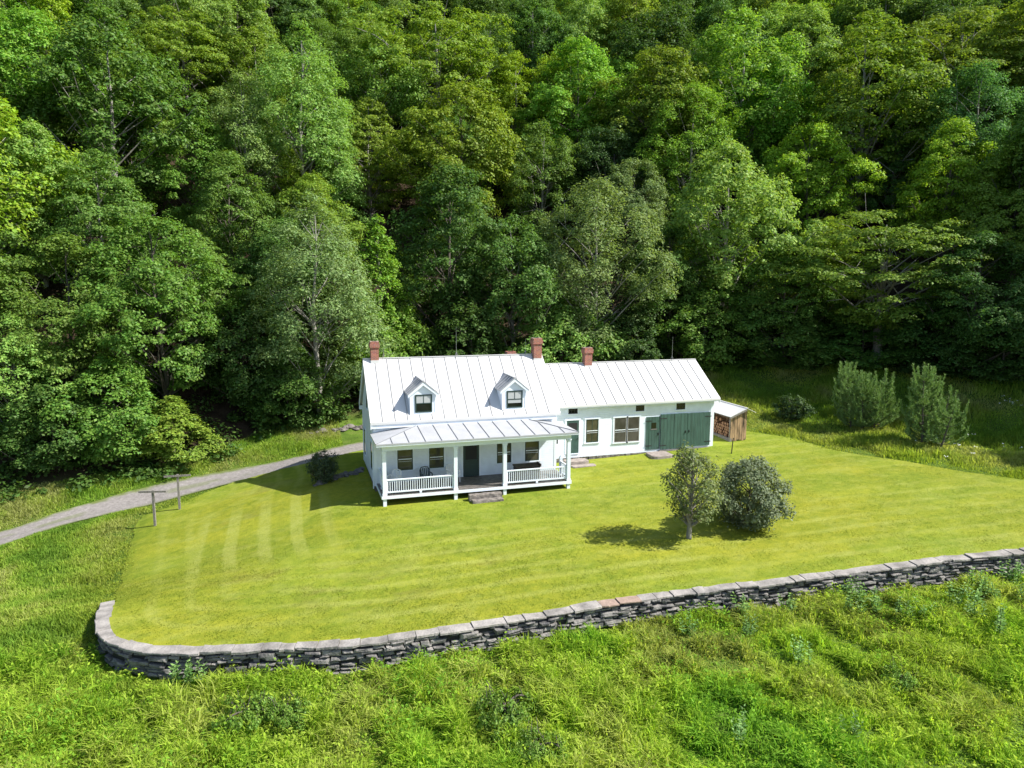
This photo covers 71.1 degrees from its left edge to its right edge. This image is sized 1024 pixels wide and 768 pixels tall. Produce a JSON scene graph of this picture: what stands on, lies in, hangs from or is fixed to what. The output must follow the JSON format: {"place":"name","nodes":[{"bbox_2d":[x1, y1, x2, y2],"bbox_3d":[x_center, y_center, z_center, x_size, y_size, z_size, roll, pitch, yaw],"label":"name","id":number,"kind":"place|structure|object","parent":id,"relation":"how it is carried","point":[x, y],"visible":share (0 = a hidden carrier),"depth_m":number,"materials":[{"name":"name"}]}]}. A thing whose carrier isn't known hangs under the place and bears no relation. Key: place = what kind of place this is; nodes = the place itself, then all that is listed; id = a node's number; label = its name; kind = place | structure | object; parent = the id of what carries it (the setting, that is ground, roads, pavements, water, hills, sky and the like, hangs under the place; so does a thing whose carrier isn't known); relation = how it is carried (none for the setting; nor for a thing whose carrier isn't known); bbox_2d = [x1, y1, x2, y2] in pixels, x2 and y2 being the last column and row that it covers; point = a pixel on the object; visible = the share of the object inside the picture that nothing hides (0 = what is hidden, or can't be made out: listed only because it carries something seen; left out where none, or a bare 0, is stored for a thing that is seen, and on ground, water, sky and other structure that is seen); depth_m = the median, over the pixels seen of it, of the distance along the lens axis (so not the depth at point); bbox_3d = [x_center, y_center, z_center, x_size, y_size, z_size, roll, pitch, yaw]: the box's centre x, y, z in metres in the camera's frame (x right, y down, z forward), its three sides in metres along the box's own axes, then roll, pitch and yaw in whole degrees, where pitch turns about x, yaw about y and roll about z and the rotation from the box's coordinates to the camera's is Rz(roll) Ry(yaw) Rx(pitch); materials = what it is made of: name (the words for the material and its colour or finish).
{"place":"outdoors","nodes":[
{"label":"outdoors","id":0,"kind":"place"},
{"bbox_2d":[0,7,1023,767],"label":"ground","id":1,"kind":"structure","parent":0,"point":[220,411],"depth_m":52.33,"materials":[{"name":"green plant"}]},
{"bbox_2d":[0,229,37,381],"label":"maple tree","id":2,"kind":"object","parent":1,"relation":"on","point":[7,261],"visible":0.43,"depth_m":46.18,"materials":[{"name":"green plant"}]},
{"bbox_2d":[0,311,95,446],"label":"maple tree","id":3,"kind":"object","parent":1,"relation":"on","point":[21,377],"visible":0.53,"depth_m":43.69,"materials":[{"name":"green plant"}]},
{"bbox_2d":[0,92,96,284],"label":"maple tree","id":4,"kind":"object","parent":1,"relation":"on","point":[24,209],"visible":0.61,"depth_m":53.24,"materials":[{"name":"green plant"}]},
{"bbox_2d":[0,116,120,287],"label":"maple tree","id":5,"kind":"object","parent":1,"relation":"on","point":[15,144],"visible":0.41,"depth_m":54.61,"materials":[{"name":"green plant"}]},
{"bbox_2d":[0,373,122,474],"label":"understory tree","id":6,"kind":"object","parent":1,"relation":"on","point":[24,460],"visible":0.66,"depth_m":43.18,"materials":[{"name":"green plant"}]},
{"bbox_2d":[0,2,138,176],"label":"maple tree","id":7,"kind":"object","parent":1,"relation":"on","point":[34,19],"visible":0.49,"depth_m":61.49,"materials":[{"name":"green plant"}]},
{"bbox_2d":[0,230,156,395],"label":"maple tree","id":8,"kind":"object","parent":1,"relation":"on","point":[64,319],"visible":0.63,"depth_m":45.63,"materials":[{"name":"green plant"}]},
{"bbox_2d":[18,39,162,169],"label":"maple tree","id":9,"kind":"object","parent":1,"relation":"on","point":[52,118],"visible":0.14,"depth_m":66.24,"materials":[{"name":"green plant"}]},
{"bbox_2d":[37,351,162,467],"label":"understory tree","id":10,"kind":"object","parent":1,"relation":"on","point":[137,398],"visible":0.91,"depth_m":44.32,"materials":[{"name":"green plant"}]},
{"bbox_2d":[29,147,180,296],"bbox_3d":[-32.265,-11.498,56.565,12.311,13.766,10.644,5,10,31],"label":"beech tree","id":11,"kind":"object","parent":1,"relation":"on","point":[127,209],"visible":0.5,"depth_m":54.26,"materials":[{"name":"green plant"}]},
{"bbox_2d":[11,0,211,223],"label":"maple tree","id":12,"kind":"object","parent":1,"relation":"on","point":[85,34],"visible":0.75,"depth_m":61.55,"materials":[{"name":"green plant"}]},
{"bbox_2d":[67,212,255,404],"bbox_3d":[-24.798,-4.331,49.714,9.769,14.962,12.530,6,10,36],"label":"maple tree","id":13,"kind":"object","parent":1,"relation":"on","point":[180,373],"visible":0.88,"depth_m":48.02,"materials":[{"name":"green plant"}]},
{"bbox_2d":[0,415,342,710],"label":"rough grass","id":14,"kind":"structure","parent":1,"relation":"on","point":[16,603],"depth_m":35.71,"materials":[{"name":"green plant"}]},
{"bbox_2d":[101,0,246,119],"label":"maple tree","id":15,"kind":"object","parent":1,"relation":"on","point":[187,5],"visible":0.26,"depth_m":80.62,"materials":[{"name":"green plant"}]},
{"bbox_2d":[117,395,232,464],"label":"understory tree","id":16,"kind":"object","parent":1,"relation":"on","point":[171,407],"visible":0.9,"depth_m":45.83,"materials":[{"name":"green plant"}]},
{"bbox_2d":[111,0,244,147],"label":"locust tree","id":17,"kind":"object","parent":1,"relation":"on","point":[203,49],"visible":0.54,"depth_m":76.93,"materials":[{"name":"green plant"}]},
{"bbox_2d":[0,441,362,545],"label":"gravel drive","id":18,"kind":"structure","parent":1,"relation":"on","point":[135,498],"depth_m":43.28,"materials":[{"name":"grey gravel"}]},
{"bbox_2d":[127,115,253,233],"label":"maple tree","id":19,"kind":"object","parent":1,"relation":"on","point":[183,173],"visible":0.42,"depth_m":65.00,"materials":[{"name":"green plant"}]},
{"bbox_2d":[134,228,254,346],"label":"beech tree","id":20,"kind":"object","parent":1,"relation":"on","point":[222,262],"visible":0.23,"depth_m":55.89,"materials":[{"name":"green plant"}]},
{"bbox_2d":[170,147,290,288],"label":"maple tree","id":21,"kind":"object","parent":1,"relation":"on","point":[229,243],"visible":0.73,"depth_m":61.60,"materials":[{"name":"green plant"}]},
{"bbox_2d":[189,0,292,116],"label":"maple tree","id":22,"kind":"object","parent":1,"relation":"on","point":[259,17],"visible":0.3,"depth_m":83.14,"materials":[{"name":"green plant"}]},
{"bbox_2d":[209,686,276,735],"bbox_3d":[-8.113,10.546,22.023,1.852,2.376,2.141,3,9,16],"label":"bramble","id":23,"kind":"object","parent":1,"relation":"on","point":[238,722],"visible":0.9,"depth_m":21.65,"materials":[{"name":"green plant"}]},
{"bbox_2d":[184,294,307,407],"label":"understory tree","id":24,"kind":"object","parent":1,"relation":"on","point":[238,376],"visible":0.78,"depth_m":51.26,"materials":[{"name":"green plant"}]},
{"bbox_2d":[187,69,305,242],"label":"ash tree","id":25,"kind":"object","parent":1,"relation":"on","point":[242,121],"visible":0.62,"depth_m":67.28,"materials":[{"name":"green plant"}]},
{"bbox_2d":[208,23,298,150],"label":"maple tree","id":26,"kind":"object","parent":1,"relation":"on","point":[245,48],"visible":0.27,"depth_m":79.84,"materials":[{"name":"green plant"}]},
{"bbox_2d":[229,216,338,339],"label":"maple tree","id":27,"kind":"object","parent":1,"relation":"on","point":[262,239],"visible":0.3,"depth_m":57.34,"materials":[{"name":"green plant"}]},
{"bbox_2d":[262,689,310,731],"bbox_3d":[-6.913,10.499,22.118,1.574,2.020,1.820,-2,9,-15],"label":"bramble","id":28,"kind":"object","parent":1,"relation":"on","point":[291,710],"visible":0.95,"depth_m":21.74,"materials":[{"name":"green plant"}]},
{"bbox_2d":[240,343,352,431],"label":"understory tree","id":29,"kind":"object","parent":1,"relation":"on","point":[267,407],"visible":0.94,"depth_m":51.06,"materials":[{"name":"green plant"}]},
{"bbox_2d":[239,14,366,225],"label":"ash tree","id":30,"kind":"object","parent":1,"relation":"on","point":[326,120],"visible":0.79,"depth_m":68.66,"materials":[{"name":"green plant"}]},
{"bbox_2d":[250,170,368,287],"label":"maple tree","id":31,"kind":"object","parent":1,"relation":"on","point":[302,183],"visible":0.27,"depth_m":63.23,"materials":[{"name":"green plant"}]},
{"bbox_2d":[272,0,356,92],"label":"maple tree","id":32,"kind":"object","parent":1,"relation":"on","point":[336,5],"visible":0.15,"depth_m":91.50,"materials":[{"name":"green plant"}]},
{"bbox_2d":[232,188,399,414],"bbox_3d":[-14.575,-4.968,52.556,13.408,18.394,10.291,8,11,43],"label":"ash tree","id":33,"kind":"object","parent":1,"relation":"on","point":[332,246],"visible":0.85,"depth_m":51.03,"materials":[{"name":"green plant"}]},
{"bbox_2d":[285,17,354,123],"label":"ash tree","id":34,"kind":"object","parent":1,"relation":"on","point":[324,27],"visible":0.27,"depth_m":88.49,"materials":[{"name":"green plant"}]},
{"bbox_2d":[314,111,382,237],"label":"birch tree","id":35,"kind":"object","parent":1,"relation":"on","point":[350,197],"visible":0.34,"depth_m":71.46,"materials":[{"name":"green plant"}]},
{"bbox_2d":[312,96,416,219],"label":"beech tree","id":36,"kind":"object","parent":1,"relation":"on","point":[370,173],"visible":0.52,"depth_m":76.68,"materials":[{"name":"green plant"}]},
{"bbox_2d":[308,32,429,181],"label":"maple tree","id":37,"kind":"object","parent":1,"relation":"on","point":[394,104],"visible":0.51,"depth_m":80.86,"materials":[{"name":"green plant"}]},
{"bbox_2d":[340,214,425,366],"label":"birch tree","id":38,"kind":"object","parent":1,"relation":"on","point":[387,277],"visible":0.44,"depth_m":57.06,"materials":[{"name":"green plant"}]},
{"bbox_2d":[332,295,445,374],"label":"understory tree","id":39,"kind":"object","parent":1,"relation":"on","point":[410,336],"visible":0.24,"depth_m":57.68,"materials":[{"name":"green plant"}]},
{"bbox_2d":[337,0,517,136],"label":"locust tree","id":40,"kind":"object","parent":1,"relation":"on","point":[465,58],"visible":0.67,"depth_m":83.03,"materials":[{"name":"green plant"}]},
{"bbox_2d":[360,159,537,352],"bbox_3d":[-5.484,-9.873,63.239,15.116,19.297,14.614,-6,10,-35],"label":"maple tree","id":41,"kind":"object","parent":1,"relation":"on","point":[447,193],"visible":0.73,"depth_m":60.66,"materials":[{"name":"green plant"}]},
{"bbox_2d":[373,78,524,259],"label":"maple tree","id":42,"kind":"object","parent":1,"relation":"on","point":[495,161],"visible":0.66,"depth_m":71.99,"materials":[{"name":"green plant"}]},
{"bbox_2d":[408,297,516,356],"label":"understory tree","id":43,"kind":"object","parent":1,"relation":"on","point":[473,326],"visible":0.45,"depth_m":57.93,"materials":[{"name":"green plant"}]},
{"bbox_2d":[438,210,574,361],"bbox_3d":[0.572,-6.903,62.700,10.726,16.347,14.518,-5,10,-33],"label":"maple tree","id":44,"kind":"object","parent":1,"relation":"on","point":[548,287],"visible":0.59,"depth_m":59.01,"materials":[{"name":"green plant"}]},
{"bbox_2d":[472,680,543,742],"bbox_3d":[-0.247,10.627,22.155,2.037,2.614,2.355,6,10,37],"label":"bramble","id":45,"kind":"object","parent":1,"relation":"on","point":[511,710],"visible":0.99,"depth_m":21.84,"materials":[{"name":"green plant"}]},
{"bbox_2d":[468,50,551,154],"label":"beech tree","id":46,"kind":"object","parent":1,"relation":"on","point":[505,103],"visible":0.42,"depth_m":86.76,"materials":[{"name":"green plant"}]},
{"bbox_2d":[0,568,1023,767],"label":"meadow grass","id":47,"kind":"structure","parent":1,"relation":"on","point":[991,666],"depth_m":22.74,"materials":[{"name":"green plant"}]},
{"bbox_2d":[0,303,1023,502],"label":"undergrowth","id":48,"kind":"object","parent":1,"relation":"on","point":[148,472],"visible":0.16,"depth_m":48.32,"materials":[{"name":"green plant"}]},
{"bbox_2d":[483,0,577,118],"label":"maple tree","id":49,"kind":"object","parent":1,"relation":"on","point":[542,13],"visible":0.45,"depth_m":97.11,"materials":[{"name":"green plant"}]},
{"bbox_2d":[503,717,569,767],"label":"bramble","id":50,"kind":"object","parent":1,"relation":"on","point":[535,750],"visible":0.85,"depth_m":20.51,"materials":[{"name":"green plant"}]},
{"bbox_2d":[359,337,720,506],"bbox_3d":[2.518,1.344,45.643,23.517,10.045,11.557,-2,9,-17],"label":"farmhouse","id":51,"kind":"object","parent":1,"relation":"on","point":[482,422],"visible":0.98,"depth_m":42.32,"materials":[{"name":"white"}]},
{"bbox_2d":[659,413,687,448],"bbox_3d":[10.770,3.159,47.746,2.034,2.371,0.177,-2,9,-17],"label":"barn door","id":52,"kind":"structure","parent":51,"relation":"in","point":[673,427],"depth_m":47.72,"materials":[{"name":"green wood"}]},
{"bbox_2d":[499,119,593,245],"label":"maple tree","id":53,"kind":"object","parent":1,"relation":"on","point":[561,152],"visible":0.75,"depth_m":76.97,"materials":[{"name":"green plant"}]},
{"bbox_2d":[94,547,1023,679],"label":"stone wall","id":54,"kind":"structure","parent":1,"relation":"on","point":[151,660],"depth_m":25.91,"materials":[{"name":"grey stone"}]},
{"bbox_2d":[502,290,632,362],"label":"understory tree","id":55,"kind":"object","parent":1,"relation":"on","point":[553,331],"visible":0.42,"depth_m":59.24,"materials":[{"name":"green plant"}]},
{"bbox_2d":[529,36,607,144],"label":"maple tree","id":56,"kind":"object","parent":1,"relation":"on","point":[539,79],"visible":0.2,"depth_m":89.74,"materials":[{"name":"green plant"}]},
{"bbox_2d":[507,35,640,183],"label":"maple tree","id":57,"kind":"object","parent":1,"relation":"on","point":[589,53],"visible":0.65,"depth_m":84.20,"materials":[{"name":"green plant"}]},
{"bbox_2d":[544,0,624,103],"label":"maple tree","id":58,"kind":"object","parent":1,"relation":"on","point":[589,12],"visible":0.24,"depth_m":97.59,"materials":[{"name":"green plant"}]},
{"bbox_2d":[515,173,683,361],"bbox_3d":[7.780,-7.869,62.116,13.945,20.135,12.410,3,9,17],"label":"ash tree","id":59,"kind":"object","parent":1,"relation":"on","point":[601,263],"visible":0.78,"depth_m":59.99,"materials":[{"name":"green plant"}]},
{"bbox_2d":[568,110,662,221],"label":"maple tree","id":60,"kind":"object","parent":1,"relation":"on","point":[592,156],"visible":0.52,"depth_m":78.80,"materials":[{"name":"green plant"}]},
{"bbox_2d":[578,298,673,361],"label":"understory tree","id":61,"kind":"object","parent":1,"relation":"on","point":[624,353],"visible":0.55,"depth_m":61.46,"materials":[{"name":"green plant"}]},
{"bbox_2d":[590,157,674,272],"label":"maple tree","id":62,"kind":"object","parent":1,"relation":"on","point":[657,196],"visible":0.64,"depth_m":73.94,"materials":[{"name":"green plant"}]},
{"bbox_2d":[589,0,686,85],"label":"maple tree","id":63,"kind":"object","parent":1,"relation":"on","point":[613,7],"visible":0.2,"depth_m":98.27,"materials":[{"name":"green plant"}]},
{"bbox_2d":[584,41,734,212],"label":"maple tree","id":64,"kind":"object","parent":1,"relation":"on","point":[657,75],"visible":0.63,"depth_m":80.56,"materials":[{"name":"green plant"}]},
{"bbox_2d":[608,0,713,140],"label":"maple tree","id":65,"kind":"object","parent":1,"relation":"on","point":[673,20],"visible":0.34,"depth_m":92.05,"materials":[{"name":"green plant"}]},
{"bbox_2d":[623,224,733,354],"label":"maple tree","id":66,"kind":"object","parent":1,"relation":"on","point":[689,277],"visible":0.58,"depth_m":64.51,"materials":[{"name":"green plant"}]},
{"bbox_2d":[631,80,744,222],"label":"ash tree","id":67,"kind":"object","parent":1,"relation":"on","point":[676,170],"visible":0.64,"depth_m":77.41,"materials":[{"name":"green plant"}]},
{"bbox_2d":[647,277,769,370],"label":"understory tree","id":68,"kind":"object","parent":1,"relation":"on","point":[723,348],"visible":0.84,"depth_m":62.74,"materials":[{"name":"green plant"}]},
{"bbox_2d":[675,0,772,118],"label":"maple tree","id":69,"kind":"object","parent":1,"relation":"on","point":[707,11],"visible":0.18,"depth_m":95.25,"materials":[{"name":"green plant"}]},
{"bbox_2d":[713,400,755,441],"bbox_3d":[15.354,2.631,51.873,2.074,2.585,4.590,-2,9,-17],"label":"woodshed","id":70,"kind":"object","parent":1,"relation":"on","point":[735,415],"visible":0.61,"depth_m":50.00,"materials":[{"name":"brown wood"}]},
{"bbox_2d":[668,5,809,198],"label":"maple tree","id":71,"kind":"object","parent":1,"relation":"on","point":[723,42],"visible":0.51,"depth_m":81.87,"materials":[{"name":"green plant"}]},
{"bbox_2d":[650,134,828,339],"bbox_3d":[19.524,-12.771,68.149,13.811,21.048,18.693,-2,9,-15],"label":"maple tree","id":72,"kind":"object","parent":1,"relation":"on","point":[691,217],"visible":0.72,"depth_m":64.36,"materials":[{"name":"green plant"}]},
{"bbox_2d":[719,62,844,207],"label":"maple tree","id":73,"kind":"object","parent":1,"relation":"on","point":[767,77],"visible":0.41,"depth_m":80.81,"materials":[{"name":"green plant"}]},
{"bbox_2d":[716,232,858,359],"bbox_3d":[24.352,-6.978,64.359,11.330,13.066,10.953,-5,10,-30],"label":"maple tree","id":74,"kind":"object","parent":1,"relation":"on","point":[751,277],"visible":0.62,"depth_m":62.41,"materials":[{"name":"green plant"}]},
{"bbox_2d":[738,299,842,370],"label":"understory tree","id":75,"kind":"object","parent":1,"relation":"on","point":[806,352],"visible":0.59,"depth_m":61.59,"materials":[{"name":"green plant"}]},
{"bbox_2d":[751,0,862,108],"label":"maple tree","id":76,"kind":"object","parent":1,"relation":"on","point":[824,44],"visible":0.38,"depth_m":89.77,"materials":[{"name":"green plant"}]},
{"bbox_2d":[739,119,886,249],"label":"maple tree","id":77,"kind":"object","parent":1,"relation":"on","point":[817,185],"visible":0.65,"depth_m":71.84,"materials":[{"name":"green plant"}]},
{"bbox_2d":[806,30,889,135],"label":"maple tree","id":78,"kind":"object","parent":1,"relation":"on","point":[823,72],"visible":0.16,"depth_m":87.53,"materials":[{"name":"green plant"}]},
{"bbox_2d":[769,8,956,216],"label":"beech tree","id":79,"kind":"object","parent":1,"relation":"on","point":[908,84],"visible":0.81,"depth_m":74.66,"materials":[{"name":"green plant"}]},
{"bbox_2d":[703,362,1023,479],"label":"bank grass","id":80,"kind":"structure","parent":1,"relation":"on","point":[888,441],"depth_m":52.88,"materials":[{"name":"green plant"}]},
{"bbox_2d":[831,360,899,429],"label":"young pine","id":81,"kind":"object","parent":1,"relation":"on","point":[861,400],"visible":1,"depth_m":51.79,"materials":[{"name":"green plant"}]},
{"bbox_2d":[796,310,934,368],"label":"understory tree","id":82,"kind":"object","parent":1,"relation":"on","point":[888,357],"visible":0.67,"depth_m":60.42,"materials":[{"name":"green plant"}]},
{"bbox_2d":[755,196,1023,368],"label":"locust tree","id":83,"kind":"object","parent":1,"relation":"on","point":[883,277],"visible":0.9,"depth_m":58.66,"materials":[{"name":"green plant"}]},
{"bbox_2d":[830,0,950,81],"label":"maple tree","id":84,"kind":"object","parent":1,"relation":"on","point":[861,5],"visible":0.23,"depth_m":92.66,"materials":[{"name":"green plant"}]},
{"bbox_2d":[860,116,923,223],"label":"birch tree","id":85,"kind":"object","parent":1,"relation":"on","point":[872,203],"visible":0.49,"depth_m":75.38,"materials":[{"name":"green plant"}]},
{"bbox_2d":[857,0,970,128],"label":"maple tree","id":86,"kind":"object","parent":1,"relation":"on","point":[909,9],"visible":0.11,"depth_m":87.22,"materials":[{"name":"green plant"}]},
{"bbox_2d":[899,362,969,447],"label":"young pine","id":87,"kind":"object","parent":1,"relation":"on","point":[933,421],"visible":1,"depth_m":47.96,"materials":[{"name":"green plant"}]},
{"bbox_2d":[878,299,1003,374],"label":"understory tree","id":88,"kind":"object","parent":1,"relation":"on","point":[907,337],"visible":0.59,"depth_m":57.39,"materials":[{"name":"green plant"}]},
{"bbox_2d":[877,116,1023,265],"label":"maple tree","id":89,"kind":"object","parent":1,"relation":"on","point":[927,166],"visible":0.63,"depth_m":66.65,"materials":[{"name":"green plant"}]},
{"bbox_2d":[886,1,1023,144],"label":"locust tree","id":90,"kind":"object","parent":1,"relation":"on","point":[941,48],"visible":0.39,"depth_m":76.12,"materials":[{"name":"green plant"}]},
{"bbox_2d":[905,228,1023,378],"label":"maple tree","id":91,"kind":"object","parent":1,"relation":"on","point":[993,292],"visible":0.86,"depth_m":55.14,"materials":[{"name":"green plant"}]},
{"bbox_2d":[919,57,1023,225],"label":"ash tree","id":92,"kind":"object","parent":1,"relation":"on","point":[1009,105],"visible":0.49,"depth_m":69.93,"materials":[{"name":"green plant"}]},
{"bbox_2d":[927,311,1023,383],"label":"understory tree","id":93,"kind":"object","parent":1,"relation":"on","point":[999,373],"visible":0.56,"depth_m":55.05,"materials":[{"name":"green plant"}]},
{"bbox_2d":[934,0,1023,140],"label":"maple tree","id":94,"kind":"object","parent":1,"relation":"on","point":[999,39],"visible":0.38,"depth_m":74.93,"materials":[{"name":"green plant"}]},
{"bbox_2d":[946,140,1023,298],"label":"maple tree","id":95,"kind":"object","parent":1,"relation":"on","point":[982,188],"visible":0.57,"depth_m":61.56,"materials":[{"name":"green plant"}]},
{"bbox_2d":[971,112,1023,214],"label":"maple tree","id":96,"kind":"object","parent":1,"relation":"on","point":[1018,127],"visible":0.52,"depth_m":62.63,"materials":[{"name":"green plant"}]},
{"bbox_2d":[109,431,1023,646],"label":"lawn","id":97,"kind":"structure","parent":0,"point":[232,495],"depth_m":33.52,"materials":[{"name":"green plant"}]},
{"bbox_2d":[659,440,729,538],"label":"apple tree","id":98,"kind":"object","parent":97,"relation":"on","point":[689,461],"visible":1,"depth_m":32.59,"materials":[{"name":"green plant"}]},
{"bbox_2d":[710,453,796,531],"bbox_3d":[11.637,5.688,34.941,4.046,4.754,4.682,2,8,13],"label":"lilac bush","id":99,"kind":"object","parent":97,"relation":"on","point":[760,500],"visible":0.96,"depth_m":33.63,"materials":[{"name":"green plant"}]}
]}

